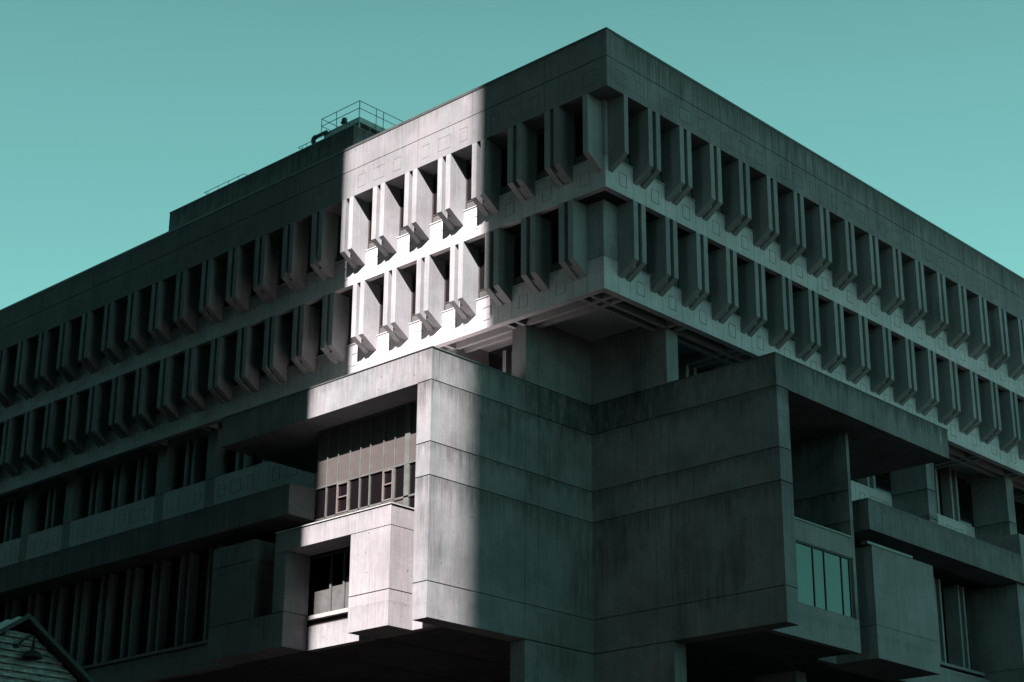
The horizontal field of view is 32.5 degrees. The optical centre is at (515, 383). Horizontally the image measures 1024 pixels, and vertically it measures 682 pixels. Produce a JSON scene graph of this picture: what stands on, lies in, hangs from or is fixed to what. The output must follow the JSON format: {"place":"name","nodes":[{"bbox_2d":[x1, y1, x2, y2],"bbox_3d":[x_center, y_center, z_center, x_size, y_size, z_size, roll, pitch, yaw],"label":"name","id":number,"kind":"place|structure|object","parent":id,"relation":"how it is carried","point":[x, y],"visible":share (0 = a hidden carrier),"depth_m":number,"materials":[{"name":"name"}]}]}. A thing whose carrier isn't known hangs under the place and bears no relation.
{"place":"outdoors","nodes":[
{"label":"outdoors","id":0,"kind":"place"},
{"bbox_2d":[0,613,94,681],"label":"wooden shed","id":1,"kind":"structure","parent":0,"point":[57,663],"depth_m":29.25,"materials":[{"name":"wood"}]},
{"bbox_2d":[13,635,42,659],"bbox_3d":[-8.058,4.355,29.058,0.412,0.389,0.447,-17,-26,40],"label":"barn lamp","id":2,"kind":"object","parent":1,"relation":"attached to","point":[32,654],"visible":1,"depth_m":29.03,"materials":[{"name":"black metal"}]},
{"bbox_2d":[315,100,402,140],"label":"railing","id":3,"kind":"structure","parent":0,"point":[367,125],"depth_m":105.70,"materials":[{"name":"metal"}]},
{"bbox_2d":[311,117,346,143],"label":"exhaust duct","id":4,"kind":"object","parent":3,"relation":"attached to","point":[343,121],"visible":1,"depth_m":106.77,"materials":[{"name":"metal"}]},
{"bbox_2d":[0,0,1023,309],"label":"sky","id":5,"kind":"structure","parent":0,"point":[117,116],"materials":[{"name":"teal"}]},
{"label":"ground","id":6,"kind":"structure","parent":0,"visible":0},
{"bbox_2d":[0,27,1023,681],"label":"concrete building","id":7,"kind":"structure","parent":6,"relation":"on","point":[606,355],"depth_m":78.95,"materials":[{"name":"grey concrete"}]},
{"bbox_2d":[0,439,261,543],"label":"window glass","id":8,"kind":"structure","parent":7,"relation":"in","point":[231,454],"depth_m":96.83,"materials":[{"name":"black glass"}]},
{"bbox_2d":[0,534,275,665],"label":"window glass","id":9,"kind":"structure","parent":7,"relation":"in","point":[203,558],"depth_m":85.24,"materials":[{"name":"black glass"}]},
{"bbox_2d":[204,174,245,193],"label":"pipe rail","id":10,"kind":"object","parent":7,"relation":"on","point":[223,183],"visible":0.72,"depth_m":112.29,"materials":[{"name":"metal"}]},
{"bbox_2d":[222,264,229,308],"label":"window","id":11,"kind":"structure","parent":7,"relation":"in","point":[227,305],"depth_m":90.52,"materials":[{"name":"black glass"}]},
{"bbox_2d":[231,341,238,387],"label":"window","id":12,"kind":"structure","parent":7,"relation":"in","point":[235,383],"depth_m":89.84,"materials":[{"name":"brown metal"}]},
{"bbox_2d":[249,252,256,297],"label":"window","id":13,"kind":"structure","parent":7,"relation":"in","point":[254,293],"depth_m":89.18,"materials":[{"name":"brown metal"}]},
{"bbox_2d":[259,331,266,377],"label":"window","id":14,"kind":"structure","parent":7,"relation":"in","point":[263,374],"depth_m":88.57,"materials":[{"name":"black glass"}]},
{"bbox_2d":[277,240,285,286],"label":"window","id":15,"kind":"structure","parent":7,"relation":"in","point":[281,282],"depth_m":87.89,"materials":[{"name":"black glass"}]},
{"bbox_2d":[287,320,294,367],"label":"window","id":16,"kind":"structure","parent":7,"relation":"in","point":[291,363],"depth_m":87.22,"materials":[{"name":"black glass"}]},
{"bbox_2d":[305,228,314,275],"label":"window","id":17,"kind":"structure","parent":7,"relation":"in","point":[310,270],"depth_m":86.57,"materials":[{"name":"brown metal"}]},
{"bbox_2d":[316,309,324,357],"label":"window","id":18,"kind":"structure","parent":7,"relation":"in","point":[320,353],"depth_m":85.83,"materials":[{"name":"black glass"}]},
{"bbox_2d":[312,549,349,614],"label":"window","id":19,"kind":"structure","parent":7,"relation":"in","point":[339,594],"depth_m":75.45,"materials":[{"name":"black glass"}]},
{"bbox_2d":[335,215,344,263],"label":"window","id":20,"kind":"structure","parent":7,"relation":"in","point":[340,258],"depth_m":85.18,"materials":[{"name":"black glass"}]},
{"bbox_2d":[345,297,355,346],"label":"window","id":21,"kind":"structure","parent":7,"relation":"in","point":[350,342],"depth_m":84.48,"materials":[{"name":"black glass"}]},
{"bbox_2d":[315,400,416,519],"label":"window","id":22,"kind":"structure","parent":7,"relation":"in","point":[371,459],"depth_m":75.76,"materials":[{"name":"grey metal"}]},
{"bbox_2d":[365,201,375,250],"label":"window","id":23,"kind":"structure","parent":7,"relation":"in","point":[371,245],"depth_m":83.80,"materials":[{"name":"black glass"}]},
{"bbox_2d":[376,285,386,335],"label":"window","id":24,"kind":"structure","parent":7,"relation":"in","point":[381,329],"depth_m":83.07,"materials":[{"name":"black glass"}]},
{"bbox_2d":[397,187,408,238],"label":"window","id":25,"kind":"structure","parent":7,"relation":"in","point":[402,231],"depth_m":82.38,"materials":[{"name":"black glass"}]},
{"bbox_2d":[409,273,419,324],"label":"window","id":26,"kind":"structure","parent":7,"relation":"in","point":[414,318],"depth_m":81.66,"materials":[{"name":"black glass"}]},
{"bbox_2d":[429,173,441,224],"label":"window","id":27,"kind":"structure","parent":7,"relation":"in","point":[435,217],"depth_m":80.99,"materials":[{"name":"brown metal"}]},
{"bbox_2d":[442,259,453,312],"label":"window","id":28,"kind":"structure","parent":7,"relation":"in","point":[447,306],"depth_m":80.26,"materials":[{"name":"black glass"}]},
{"bbox_2d":[463,159,476,210],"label":"window","id":29,"kind":"structure","parent":7,"relation":"in","point":[469,204],"depth_m":79.59,"materials":[{"name":"brown metal"}]},
{"bbox_2d":[476,246,488,299],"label":"window","id":30,"kind":"structure","parent":7,"relation":"in","point":[482,293],"depth_m":78.84,"materials":[{"name":"brown metal"}]},
{"bbox_2d":[489,345,511,370],"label":"window glass","id":31,"kind":"structure","parent":7,"relation":"in","point":[495,356],"depth_m":81.08,"materials":[{"name":"black glass"}]},
{"bbox_2d":[498,143,512,196],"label":"window","id":32,"kind":"structure","parent":7,"relation":"in","point":[505,189],"depth_m":78.15,"materials":[{"name":"black glass"}]},
{"bbox_2d":[511,232,525,287],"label":"window","id":33,"kind":"structure","parent":7,"relation":"in","point":[518,280],"depth_m":77.43,"materials":[{"name":"black glass"}]},
{"bbox_2d":[535,128,549,182],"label":"window","id":34,"kind":"structure","parent":7,"relation":"in","point":[542,174],"depth_m":76.77,"materials":[{"name":"black glass"}]},
{"bbox_2d":[548,218,562,273],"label":"window","id":35,"kind":"structure","parent":7,"relation":"in","point":[554,224],"depth_m":76.04,"materials":[{"name":"brown metal"}]},
{"bbox_2d":[572,111,587,166],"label":"window","id":36,"kind":"structure","parent":7,"relation":"in","point":[579,158],"depth_m":75.36,"materials":[{"name":"black glass"}]},
{"bbox_2d":[621,115,632,168],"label":"window","id":37,"kind":"structure","parent":7,"relation":"in","point":[627,161],"depth_m":75.32,"materials":[{"name":"brown metal"}]},
{"bbox_2d":[640,222,650,275],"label":"window","id":38,"kind":"structure","parent":7,"relation":"in","point":[645,270],"depth_m":76.11,"materials":[{"name":"black glass"}]},
{"bbox_2d":[654,133,664,184],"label":"window","id":39,"kind":"structure","parent":7,"relation":"in","point":[659,178],"depth_m":76.73,"materials":[{"name":"brown metal"}]},
{"bbox_2d":[672,247,681,290],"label":"window","id":40,"kind":"structure","parent":7,"relation":"in","point":[677,285],"depth_m":77.41,"materials":[{"name":"grey metal"}]},
{"bbox_2d":[686,150,695,200],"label":"window","id":41,"kind":"structure","parent":7,"relation":"in","point":[690,195],"depth_m":78.15,"materials":[{"name":"black glass"}]},
{"bbox_2d":[703,269,711,304],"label":"window","id":42,"kind":"structure","parent":7,"relation":"in","point":[707,300],"depth_m":78.82,"materials":[{"name":"grey metal"}]},
{"bbox_2d":[716,205,724,216],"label":"window","id":43,"kind":"structure","parent":7,"relation":"in","point":[720,211],"depth_m":79.61,"materials":[{"name":"grey metal"}]},
{"bbox_2d":[745,221,752,231],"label":"window","id":44,"kind":"structure","parent":7,"relation":"in","point":[748,226],"depth_m":81.13,"materials":[{"name":"black glass"}]},
{"bbox_2d":[773,236,780,245],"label":"window","id":45,"kind":"structure","parent":7,"relation":"in","point":[775,241],"depth_m":82.60,"materials":[{"name":"black glass"}]},
{"bbox_2d":[795,540,853,618],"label":"window","id":46,"kind":"structure","parent":7,"relation":"in","point":[823,576],"depth_m":74.37,"materials":[{"name":"teal glass"}]},
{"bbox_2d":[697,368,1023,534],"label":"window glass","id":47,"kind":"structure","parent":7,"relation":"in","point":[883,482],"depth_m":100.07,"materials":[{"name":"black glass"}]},
{"bbox_2d":[941,586,948,662],"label":"window glass","id":48,"kind":"structure","parent":7,"relation":"in","point":[942,595],"depth_m":87.86,"materials":[{"name":"black glass"}]}
]}

